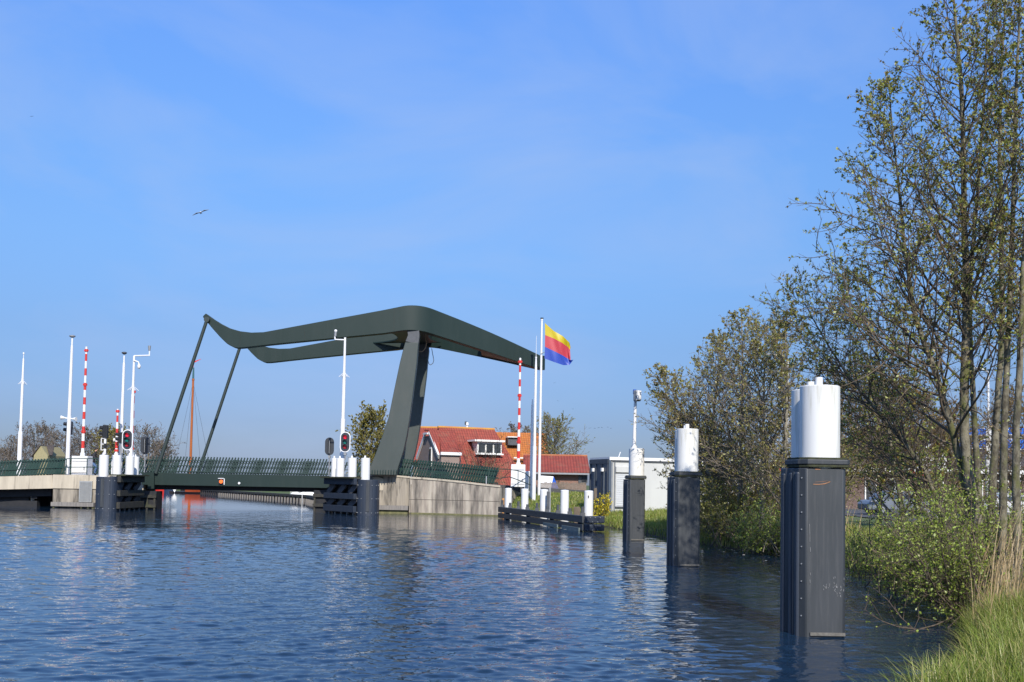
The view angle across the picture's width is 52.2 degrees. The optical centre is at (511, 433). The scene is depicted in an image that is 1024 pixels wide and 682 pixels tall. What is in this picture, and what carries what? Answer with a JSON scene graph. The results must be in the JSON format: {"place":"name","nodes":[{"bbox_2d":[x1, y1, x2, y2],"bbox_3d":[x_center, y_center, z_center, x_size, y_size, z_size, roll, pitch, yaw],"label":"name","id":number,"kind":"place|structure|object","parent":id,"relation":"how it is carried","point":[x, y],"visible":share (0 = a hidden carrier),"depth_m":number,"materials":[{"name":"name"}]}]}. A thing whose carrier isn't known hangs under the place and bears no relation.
{"place":"outdoors","nodes":[
{"label":"outdoors","id":0,"kind":"place"},
{"bbox_2d":[0,492,967,681],"bbox_3d":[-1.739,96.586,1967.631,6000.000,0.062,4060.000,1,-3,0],"label":"water","id":1,"kind":"structure","parent":0,"point":[189,587],"depth_m":18.26,"materials":[{"name":"blue liquid"}]},
{"bbox_2d":[0,475,52,506],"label":"approach span","id":2,"kind":"object","parent":1,"relation":"in","point":[37,490],"visible":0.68,"depth_m":71.94,"materials":[{"name":"concrete"}]},
{"bbox_2d":[16,352,24,475],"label":"mast","id":3,"kind":"object","parent":2,"relation":"on","point":[19,447],"visible":0.94,"depth_m":78.03,"materials":[{"name":"white metal"}]},
{"bbox_2d":[0,458,142,475],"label":"bridge railing","id":4,"kind":"object","parent":2,"relation":"on","point":[34,468],"visible":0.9,"depth_m":71.73,"materials":[{"name":"metal"}]},
{"bbox_2d":[51,475,168,507],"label":"abutment","id":5,"kind":"object","parent":1,"relation":"in","point":[74,491],"visible":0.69,"depth_m":71.20,"materials":[{"name":"concrete"}]},
{"bbox_2d":[60,335,76,474],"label":"mast","id":6,"kind":"object","parent":5,"relation":"on","point":[68,433],"visible":0.99,"depth_m":72.64,"materials":[{"name":"white metal"}]},
{"bbox_2d":[71,347,92,474],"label":"boom barrier","id":7,"kind":"object","parent":5,"relation":"on","point":[79,463],"visible":0.95,"depth_m":73.53,"materials":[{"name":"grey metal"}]},
{"bbox_2d":[79,481,92,501],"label":"door","id":8,"kind":"structure","parent":5,"relation":"in","point":[85,487],"depth_m":71.02,"materials":[{"name":"grey metal"}]},
{"bbox_2d":[0,459,178,474],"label":"bridge railing","id":9,"kind":"object","parent":5,"relation":"on","point":[123,467],"visible":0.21,"depth_m":79.70,"materials":[{"name":"metal"}]},
{"bbox_2d":[99,425,108,454],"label":"traffic light","id":10,"kind":"object","parent":5,"relation":"on","point":[104,433],"visible":0.69,"depth_m":75.12,"materials":[{"name":"black paint"}]},
{"bbox_2d":[111,409,119,473],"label":"boom barrier","id":11,"kind":"object","parent":5,"relation":"on","point":[116,441],"visible":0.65,"depth_m":77.49,"materials":[{"name":"metal"}]},
{"bbox_2d":[113,352,126,473],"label":"mast","id":12,"kind":"object","parent":5,"relation":"on","point":[122,401],"visible":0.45,"depth_m":79.12,"materials":[{"name":"white metal"}]},
{"bbox_2d":[128,346,150,455],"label":"camera mast","id":13,"kind":"object","parent":5,"relation":"on","point":[132,401],"visible":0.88,"depth_m":72.51,"materials":[{"name":"grey metal"}]},
{"bbox_2d":[140,436,149,472],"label":"ship signal","id":14,"kind":"object","parent":5,"relation":"on","point":[145,445],"visible":0.95,"depth_m":79.52,"materials":[{"name":"black paint"}]},
{"bbox_2d":[95,453,148,510],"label":"pier fender","id":15,"kind":"object","parent":1,"relation":"in","point":[116,490],"visible":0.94,"depth_m":65.97,"materials":[{"name":"grey metal"}]},
{"bbox_2d":[122,429,132,455],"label":"ship signal","id":16,"kind":"object","parent":15,"relation":"on","point":[127,439],"visible":0.96,"depth_m":68.59,"materials":[{"name":"white metal"}]},
{"bbox_2d":[137,491,161,508],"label":"pier","id":17,"kind":"structure","parent":1,"relation":"in","point":[152,499],"depth_m":70.64,"materials":[{"name":"grey concrete"}]},
{"bbox_2d":[169,359,208,492],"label":"sailing boat","id":18,"kind":"object","parent":1,"relation":"on","point":[191,438],"visible":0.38,"depth_m":150.06,"materials":[{"name":"orange paint"}]},
{"bbox_2d":[312,490,329,511],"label":"pier","id":19,"kind":"structure","parent":1,"relation":"in","point":[319,502],"depth_m":70.63,"materials":[{"name":"grey concrete"}]},
{"bbox_2d":[334,329,348,457],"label":"camera mast","id":20,"kind":"object","parent":19,"relation":"on","point":[342,423],"visible":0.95,"depth_m":70.72,"materials":[{"name":"grey metal"}]},
{"bbox_2d":[142,305,544,491],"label":"drawbridge","id":21,"kind":"object","parent":19,"relation":"on","point":[414,333],"visible":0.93,"depth_m":71.45,"materials":[{"name":"green paint"}]},
{"bbox_2d":[325,437,333,475],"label":"ship signal","id":22,"kind":"object","parent":21,"relation":"on","point":[329,446],"visible":0.94,"depth_m":79.23,"materials":[{"name":"black paint"}]},
{"bbox_2d":[320,456,379,515],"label":"pier fender","id":23,"kind":"object","parent":1,"relation":"in","point":[351,493],"visible":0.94,"depth_m":66.98,"materials":[{"name":"grey metal"}]},
{"bbox_2d":[340,432,350,459],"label":"ship signal","id":24,"kind":"object","parent":23,"relation":"on","point":[345,439],"visible":1,"depth_m":68.90,"materials":[{"name":"red"}]},
{"bbox_2d":[505,488,511,513],"bbox_3d":[-0.234,4.555,63.755,0.424,2.508,0.424,1,-3,0],"label":"mooring post","id":25,"kind":"object","parent":1,"relation":"in","point":[508,495],"visible":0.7,"depth_m":63.61,"materials":[{"name":"white paint"}]},
{"bbox_2d":[521,488,528,515],"bbox_3d":[0.730,4.417,60.458,0.427,2.501,0.427,1,-3,0],"label":"mooring post","id":26,"kind":"object","parent":1,"relation":"in","point":[524,496],"visible":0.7,"depth_m":60.31,"materials":[{"name":"white paint"}]},
{"bbox_2d":[540,489,547,518],"bbox_3d":[1.732,4.258,56.763,0.448,2.501,0.448,1,-3,0],"label":"mooring post","id":27,"kind":"object","parent":1,"relation":"in","point":[543,498],"visible":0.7,"depth_m":56.60,"materials":[{"name":"white paint"}]},
{"bbox_2d":[498,500,604,530],"bbox_3d":[1.315,4.715,56.489,1.141,1.945,17.191,2,-3,-17],"label":"guide fence","id":28,"kind":"object","parent":1,"relation":"in","point":[580,519],"visible":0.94,"depth_m":52.82,"materials":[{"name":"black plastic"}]},
{"bbox_2d":[560,490,568,521],"bbox_3d":[2.663,4.095,53.067,0.430,2.504,0.430,1,-3,0],"label":"mooring post","id":29,"kind":"object","parent":1,"relation":"in","point":[564,501],"visible":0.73,"depth_m":52.92,"materials":[{"name":"white paint"}]},
{"bbox_2d":[584,490,592,531],"bbox_3d":[3.567,3.899,48.766,0.425,2.516,0.438,1,-3,0],"label":"mooring post","id":30,"kind":"object","parent":1,"relation":"in","point":[588,502],"visible":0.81,"depth_m":48.62,"materials":[{"name":"white paint"}]},
{"bbox_2d":[623,448,646,540],"bbox_3d":[4.858,2.815,41.724,0.856,4.454,1.294,1,-3,0],"label":"mooring dolphin","id":31,"kind":"object","parent":1,"relation":"in","point":[633,505],"visible":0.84,"depth_m":41.15,"materials":[{"name":"black metal"}]},
{"bbox_2d":[631,389,640,447],"bbox_3d":[4.903,-0.593,41.406,0.277,2.334,0.494,2,-3,-24],"label":"lamp post","id":32,"kind":"object","parent":31,"relation":"on","point":[636,395],"visible":1,"depth_m":41.43,"materials":[{"name":"grey metal"}]},
{"bbox_2d":[666,424,701,566],"bbox_3d":[4.723,2.086,28.946,0.864,4.680,1.297,1,-3,0],"label":"mooring dolphin","id":33,"kind":"object","parent":1,"relation":"in","point":[683,514],"visible":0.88,"depth_m":28.37,"materials":[{"name":"black plastic"}]},
{"bbox_2d":[780,377,849,637],"bbox_3d":[4.521,1.480,15.908,0.852,4.632,1.292,1,-3,0],"label":"mooring dolphin","id":34,"kind":"object","parent":1,"relation":"in","point":[812,561],"visible":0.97,"depth_m":15.34,"materials":[{"name":"black plastic"},{"name":"white plastic"}]},
{"bbox_2d":[850,564,962,631],"bbox_3d":[6.275,2.839,16.674,1.674,1.418,1.955,0,-3,26],"label":"fallen branch","id":35,"kind":"object","parent":1,"relation":"in","point":[940,622],"visible":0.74,"depth_m":16.54,"materials":[{"name":"brown wood"}]},
{"bbox_2d":[0,0,1023,485],"label":"sky","id":36,"kind":"structure","parent":0,"point":[622,176],"materials":[{"name":"blue"}]},
{"bbox_2d":[21,475,1023,681],"bbox_3d":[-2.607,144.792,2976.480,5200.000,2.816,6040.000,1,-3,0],"label":"ground","id":37,"kind":"structure","parent":0,"point":[772,553],"depth_m":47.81,"materials":[{"name":"green plant"}]},
{"bbox_2d":[0,435,33,473],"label":"bare tree","id":38,"kind":"object","parent":37,"relation":"on","point":[10,446],"visible":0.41,"depth_m":189.53,"materials":[{"name":"brown plant"}]},
{"bbox_2d":[8,422,58,467],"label":"bare tree","id":39,"kind":"object","parent":37,"relation":"on","point":[30,442],"visible":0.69,"depth_m":184.86,"materials":[{"name":"brown plant"}]},
{"bbox_2d":[28,417,62,454],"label":"bare tree","id":40,"kind":"object","parent":37,"relation":"on","point":[47,430],"visible":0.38,"depth_m":194.71,"materials":[{"name":"plant"}]},
{"bbox_2d":[31,445,65,475],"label":"house","id":41,"kind":"structure","parent":37,"relation":"on","point":[46,452],"depth_m":165.60,"materials":[{"name":"brown tile"}]},
{"bbox_2d":[45,429,88,470],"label":"bare tree","id":42,"kind":"object","parent":37,"relation":"on","point":[62,446],"visible":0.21,"depth_m":179.46,"materials":[{"name":"brown plant"}]},
{"bbox_2d":[61,422,102,464],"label":"bare tree","id":43,"kind":"object","parent":37,"relation":"on","point":[79,439],"visible":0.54,"depth_m":177.47,"materials":[{"name":"brown plant"}]},
{"bbox_2d":[74,424,113,473],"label":"bare tree","id":44,"kind":"object","parent":37,"relation":"on","point":[91,435],"visible":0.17,"depth_m":178.86,"materials":[{"name":"brown plant"}]},
{"bbox_2d":[89,422,134,475],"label":"willow tree","id":45,"kind":"object","parent":37,"relation":"on","point":[112,431],"visible":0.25,"depth_m":171.46,"materials":[{"name":"green plant"}]},
{"bbox_2d":[125,419,186,471],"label":"bare tree","id":46,"kind":"object","parent":37,"relation":"on","point":[152,447],"visible":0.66,"depth_m":176.04,"materials":[{"name":"brown plant"}]},
{"bbox_2d":[146,438,180,471],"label":"bare tree","id":47,"kind":"object","parent":37,"relation":"on","point":[169,451],"visible":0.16,"depth_m":182.10,"materials":[{"name":"brown plant"}]},
{"bbox_2d":[180,490,313,503],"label":"quay","id":48,"kind":"structure","parent":37,"relation":"on","point":[296,497],"depth_m":118.31,"materials":[{"name":"concrete"}]},
{"bbox_2d":[335,399,389,476],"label":"leafy tree","id":49,"kind":"object","parent":37,"relation":"on","point":[362,431],"visible":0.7,"depth_m":97.27,"materials":[{"name":"green plant"}]},
{"bbox_2d":[413,426,437,476],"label":"house","id":50,"kind":"structure","parent":37,"relation":"on","point":[422,429],"depth_m":108.27,"materials":[{"name":"orange brick"}]},
{"bbox_2d":[370,475,520,515],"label":"abutment","id":51,"kind":"object","parent":37,"relation":"on","point":[407,494],"visible":0.69,"depth_m":70.55,"materials":[{"name":"concrete"}]},
{"bbox_2d":[398,459,536,492],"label":"bridge railing","id":52,"kind":"object","parent":51,"relation":"on","point":[486,480],"visible":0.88,"depth_m":71.36,"materials":[{"name":"green metal"}]},
{"bbox_2d":[511,358,524,486],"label":"boom barrier","id":53,"kind":"object","parent":51,"relation":"on","point":[518,475],"visible":1,"depth_m":71.12,"materials":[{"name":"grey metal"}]},
{"bbox_2d":[416,421,514,484],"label":"house","id":54,"kind":"structure","parent":37,"relation":"on","point":[435,447],"depth_m":94.18,"materials":[{"name":"red brick"}]},
{"bbox_2d":[448,432,527,483],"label":"bare shrub","id":55,"kind":"object","parent":37,"relation":"on","point":[486,461],"visible":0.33,"depth_m":83.74,"materials":[{"name":"brown plant"}]},
{"bbox_2d":[496,432,548,464],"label":"house","id":56,"kind":"structure","parent":37,"relation":"on","point":[507,437],"depth_m":110.35,"materials":[{"name":"brown brick"}]},
{"bbox_2d":[529,399,532,498],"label":"mast","id":57,"kind":"object","parent":37,"relation":"on","point":[531,449],"visible":0.78,"depth_m":71.56,"materials":[{"name":"white metal"}]},
{"bbox_2d":[532,336,536,499],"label":"flagpole","id":58,"kind":"object","parent":37,"relation":"on","point":[534,450],"visible":0.91,"depth_m":70.59,"materials":[{"name":"white metal"}]},
{"bbox_2d":[537,318,543,494],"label":"flagpole","id":59,"kind":"object","parent":37,"relation":"on","point":[539,443],"visible":0.91,"depth_m":72.10,"materials":[{"name":"white metal"}]},
{"bbox_2d":[545,323,572,364],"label":"flag","id":60,"kind":"object","parent":59,"relation":"attached to","point":[557,347],"visible":1,"depth_m":72.40,"materials":[{"name":"multicoloured fabric"}]},
{"bbox_2d":[541,476,557,488],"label":"tent","id":61,"kind":"object","parent":37,"relation":"on","point":[549,479],"visible":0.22,"depth_m":82.04,"materials":[{"name":"white fabric"}]},
{"bbox_2d":[523,454,588,489],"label":"house","id":62,"kind":"structure","parent":37,"relation":"on","point":[568,468],"depth_m":86.67,"materials":[{"name":"red tile"}]},
{"bbox_2d":[523,410,594,454],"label":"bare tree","id":63,"kind":"object","parent":37,"relation":"on","point":[553,449],"visible":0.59,"depth_m":103.65,"materials":[{"name":"green plant"}]},
{"bbox_2d":[541,482,585,490],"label":"picket fence","id":64,"kind":"object","parent":37,"relation":"on","point":[569,485],"visible":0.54,"depth_m":80.89,"materials":[{"name":"brown wood"}]},
{"bbox_2d":[593,491,612,516],"bbox_3d":[4.870,3.943,57.064,1.279,1.723,2.166,2,-3,-12],"label":"flowering broom","id":65,"kind":"object","parent":37,"relation":"on","point":[601,509],"visible":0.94,"depth_m":57.00,"materials":[{"name":"yellow plant"}]},
{"bbox_2d":[589,452,769,511],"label":"container shed","id":66,"kind":"structure","parent":37,"relation":"on","point":[607,474],"depth_m":60.68,"materials":[{"name":"white paint"}]},
{"bbox_2d":[629,362,746,529],"bbox_3d":[6.737,0.560,39.990,4.667,6.695,4.176,1,-3,0],"label":"budding tree","id":67,"kind":"object","parent":37,"relation":"on","point":[661,395],"visible":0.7,"depth_m":39.86,"materials":[{"name":"green plant"}]},
{"bbox_2d":[663,404,752,502],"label":"budding tree","id":68,"kind":"object","parent":37,"relation":"on","point":[671,425],"visible":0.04,"depth_m":42.83,"materials":[{"name":"green plant"}]},
{"bbox_2d":[666,465,755,533],"bbox_3d":[7.556,2.576,40.102,3.473,2.908,2.970,1,-3,0],"label":"scrub bush","id":69,"kind":"object","parent":37,"relation":"on","point":[709,500],"visible":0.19,"depth_m":39.49,"materials":[{"name":"green plant"}]},
{"bbox_2d":[644,329,782,532],"bbox_3d":[8.069,-0.083,41.374,5.341,8.308,4.490,0,-3,18],"label":"budding tree","id":70,"kind":"object","parent":37,"relation":"on","point":[699,364],"visible":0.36,"depth_m":41.03,"materials":[{"name":"green plant"}]},
{"bbox_2d":[671,305,790,531],"bbox_3d":[8.146,-0.381,38.250,4.064,8.668,4.898,2,-3,-22],"label":"budding tree","id":71,"kind":"object","parent":37,"relation":"on","point":[738,327],"visible":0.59,"depth_m":38.07,"materials":[{"name":"green plant"}]},
{"bbox_2d":[699,471,770,544],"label":"scrub bush","id":72,"kind":"object","parent":37,"relation":"on","point":[714,498],"visible":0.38,"depth_m":37.59,"materials":[{"name":"green plant"}]},
{"bbox_2d":[700,471,780,545],"bbox_3d":[8.023,2.665,36.635,3.793,2.680,2.456,0,-3,13],"label":"scrub bush","id":73,"kind":"object","parent":37,"relation":"on","point":[722,525],"visible":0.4,"depth_m":36.50,"materials":[{"name":"green plant"}]},
{"bbox_2d":[698,402,790,519],"bbox_3d":[9.220,1.066,41.996,5.258,5.671,4.603,1,-3,0],"label":"scrub bush","id":74,"kind":"object","parent":37,"relation":"on","point":[732,494],"visible":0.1,"depth_m":41.16,"materials":[{"name":"green plant"}]},
{"bbox_2d":[726,488,780,554],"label":"scrub bush","id":75,"kind":"object","parent":37,"relation":"on","point":[774,528],"visible":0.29,"depth_m":33.71,"materials":[{"name":"green plant"}]},
{"bbox_2d":[727,480,780,553],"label":"scrub bush","id":76,"kind":"object","parent":37,"relation":"on","point":[743,542],"visible":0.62,"depth_m":34.14,"materials":[{"name":"green plant"}]},
{"bbox_2d":[676,315,847,536],"bbox_3d":[8.729,-0.136,35.541,5.981,7.920,4.372,1,-3,0],"label":"budding tree","id":77,"kind":"object","parent":37,"relation":"on","point":[754,355],"visible":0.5,"depth_m":35.97,"materials":[{"name":"green plant"}]},
{"bbox_2d":[718,304,852,507],"bbox_3d":[8.761,-0.282,33.880,4.126,8.026,4.392,1,-3,0],"label":"budding tree","id":78,"kind":"object","parent":37,"relation":"on","point":[785,405],"visible":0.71,"depth_m":34.06,"materials":[{"name":"green plant"}]},
{"bbox_2d":[702,430,878,517],"bbox_3d":[10.719,1.779,40.666,5.492,4.505,7.979,3,-3,-30],"label":"scrub bush","id":79,"kind":"object","parent":37,"relation":"on","point":[777,491],"visible":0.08,"depth_m":39.82,"materials":[{"name":"green plant"}]},
{"bbox_2d":[747,430,884,531],"bbox_3d":[10.948,1.432,37.822,4.772,4.505,4.855,1,-3,-10],"label":"scrub bush","id":80,"kind":"object","parent":37,"relation":"on","point":[847,493],"visible":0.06,"depth_m":36.99,"materials":[{"name":"green plant"}]},
{"bbox_2d":[789,358,908,505],"bbox_3d":[12.695,0.316,39.668,4.660,6.822,5.224,0,-3,18],"label":"budding tree","id":81,"kind":"object","parent":37,"relation":"on","point":[841,417],"visible":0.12,"depth_m":39.76,"materials":[{"name":"green plant"}]},
{"bbox_2d":[700,497,1023,644],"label":"reeds","id":82,"kind":"object","parent":37,"relation":"on","point":[1013,581],"visible":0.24,"depth_m":15.81,"materials":[{"name":"beige plant"}]},
{"bbox_2d":[749,246,1000,555],"bbox_3d":[8.235,-0.637,24.134,5.379,7.689,3.395,-1,-3,31],"label":"alder tree","id":83,"kind":"object","parent":37,"relation":"on","point":[914,459],"visible":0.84,"depth_m":24.12,"materials":[{"name":"green plant"}]},
{"bbox_2d":[798,247,959,531],"bbox_3d":[9.360,-0.749,27.171,4.295,8.028,4.551,2,-3,-26],"label":"alder tree","id":84,"kind":"object","parent":37,"relation":"on","point":[869,472],"visible":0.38,"depth_m":27.00,"materials":[{"name":"green plant"}]},
{"bbox_2d":[845,514,912,580],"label":"willow bush","id":85,"kind":"object","parent":37,"relation":"on","point":[853,546],"visible":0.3,"depth_m":26.06,"materials":[{"name":"green plant"}]},
{"bbox_2d":[840,372,934,524],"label":"budding tree","id":86,"kind":"object","parent":37,"relation":"on","point":[870,493],"visible":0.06,"depth_m":43.95,"materials":[{"name":"green plant"}]},
{"bbox_2d":[845,484,945,594],"bbox_3d":[8.668,2.448,22.676,3.039,2.667,2.607,2,-3,-26],"label":"willow bush","id":87,"kind":"object","parent":37,"relation":"on","point":[875,573],"visible":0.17,"depth_m":22.57,"materials":[{"name":"green plant"}]},
{"bbox_2d":[786,58,1023,537],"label":"alder tree","id":88,"kind":"object","parent":37,"relation":"on","point":[946,413],"visible":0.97,"depth_m":19.39,"materials":[{"name":"green plant"}]},
{"bbox_2d":[860,378,970,525],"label":"budding tree","id":89,"kind":"object","parent":37,"relation":"on","point":[914,426],"visible":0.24,"depth_m":41.81,"materials":[{"name":"green plant"}]},
{"bbox_2d":[846,468,1010,611],"bbox_3d":[7.799,1.990,19.005,2.895,2.737,2.941,2,-3,-18],"label":"willow bush","id":90,"kind":"object","parent":37,"relation":"on","point":[930,532],"visible":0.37,"depth_m":18.99,"materials":[{"name":"green plant"}]},
{"bbox_2d":[838,0,1023,580],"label":"alder tree","id":91,"kind":"object","parent":37,"relation":"on","point":[962,163],"visible":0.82,"depth_m":19.43,"materials":[{"name":"green plant"}]},
{"bbox_2d":[843,426,1023,509],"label":"brick building","id":92,"kind":"structure","parent":37,"relation":"on","point":[862,495],"depth_m":79.89,"materials":[{"name":"brown brick"}]},
{"bbox_2d":[847,452,1023,627],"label":"willow bush","id":93,"kind":"object","parent":37,"relation":"on","point":[957,571],"visible":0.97,"depth_m":16.91,"materials":[{"name":"green plant"}]},
{"bbox_2d":[908,399,989,521],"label":"budding tree","id":94,"kind":"object","parent":37,"relation":"on","point":[939,419],"visible":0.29,"depth_m":39.76,"materials":[{"name":"green plant"}]},
{"bbox_2d":[895,455,1023,572],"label":"willow bush","id":95,"kind":"object","parent":37,"relation":"on","point":[982,511],"visible":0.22,"depth_m":19.95,"materials":[{"name":"green plant"}]},
{"bbox_2d":[909,0,1021,504],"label":"alder tree","id":96,"kind":"object","parent":37,"relation":"on","point":[975,439],"visible":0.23,"depth_m":21.61,"materials":[{"name":"green plant"}]},
{"bbox_2d":[915,0,1023,584],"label":"alder tree","id":97,"kind":"object","parent":37,"relation":"on","point":[1008,351],"visible":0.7,"depth_m":19.07,"materials":[{"name":"green plant"}]},
{"bbox_2d":[938,455,1023,569],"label":"willow bush","id":98,"kind":"object","parent":37,"relation":"on","point":[1008,523],"visible":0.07,"depth_m":21.40,"materials":[{"name":"green plant"}]},
{"bbox_2d":[941,0,1023,567],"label":"alder tree","id":99,"kind":"object","parent":37,"relation":"on","point":[995,437],"visible":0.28,"depth_m":20.57,"materials":[{"name":"green plant"}]},
{"bbox_2d":[956,0,1023,590],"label":"alder tree","id":100,"kind":"object","parent":37,"relation":"on","point":[1016,495],"visible":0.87,"depth_m":18.30,"materials":[{"name":"green plant"}]},
{"bbox_2d":[956,375,1023,512],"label":"budding tree","id":101,"kind":"object","parent":37,"relation":"on","point":[1010,411],"visible":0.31,"depth_m":41.96,"materials":[{"name":"green plant"}]},
{"bbox_2d":[958,428,1023,518],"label":"direction sign","id":102,"kind":"object","parent":37,"relation":"on","point":[988,462],"visible":0.06,"depth_m":45.86,"materials":[{"name":"metal"}]},
{"bbox_2d":[357,478,862,509],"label":"approach road","id":103,"kind":"structure","parent":0,"point":[517,489],"depth_m":73.86,"materials":[{"name":"grey asphalt"}]},
{"bbox_2d":[356,462,498,483],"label":"bridge railing","id":104,"kind":"object","parent":103,"relation":"on","point":[359,470],"visible":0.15,"depth_m":79.93,"materials":[{"name":"metal"}]},
{"bbox_2d":[845,510,1023,522],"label":"road","id":105,"kind":"structure","parent":0,"point":[860,513],"depth_m":61.53,"materials":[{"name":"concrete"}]},
{"bbox_2d":[857,490,932,515],"bbox_3d":[22.849,4.073,61.896,4.281,1.470,1.790,1,-3,-4],"label":"parked car","id":106,"kind":"object","parent":105,"relation":"on","point":[888,504],"visible":0.34,"depth_m":61.04,"materials":[{"name":"grey paint"}]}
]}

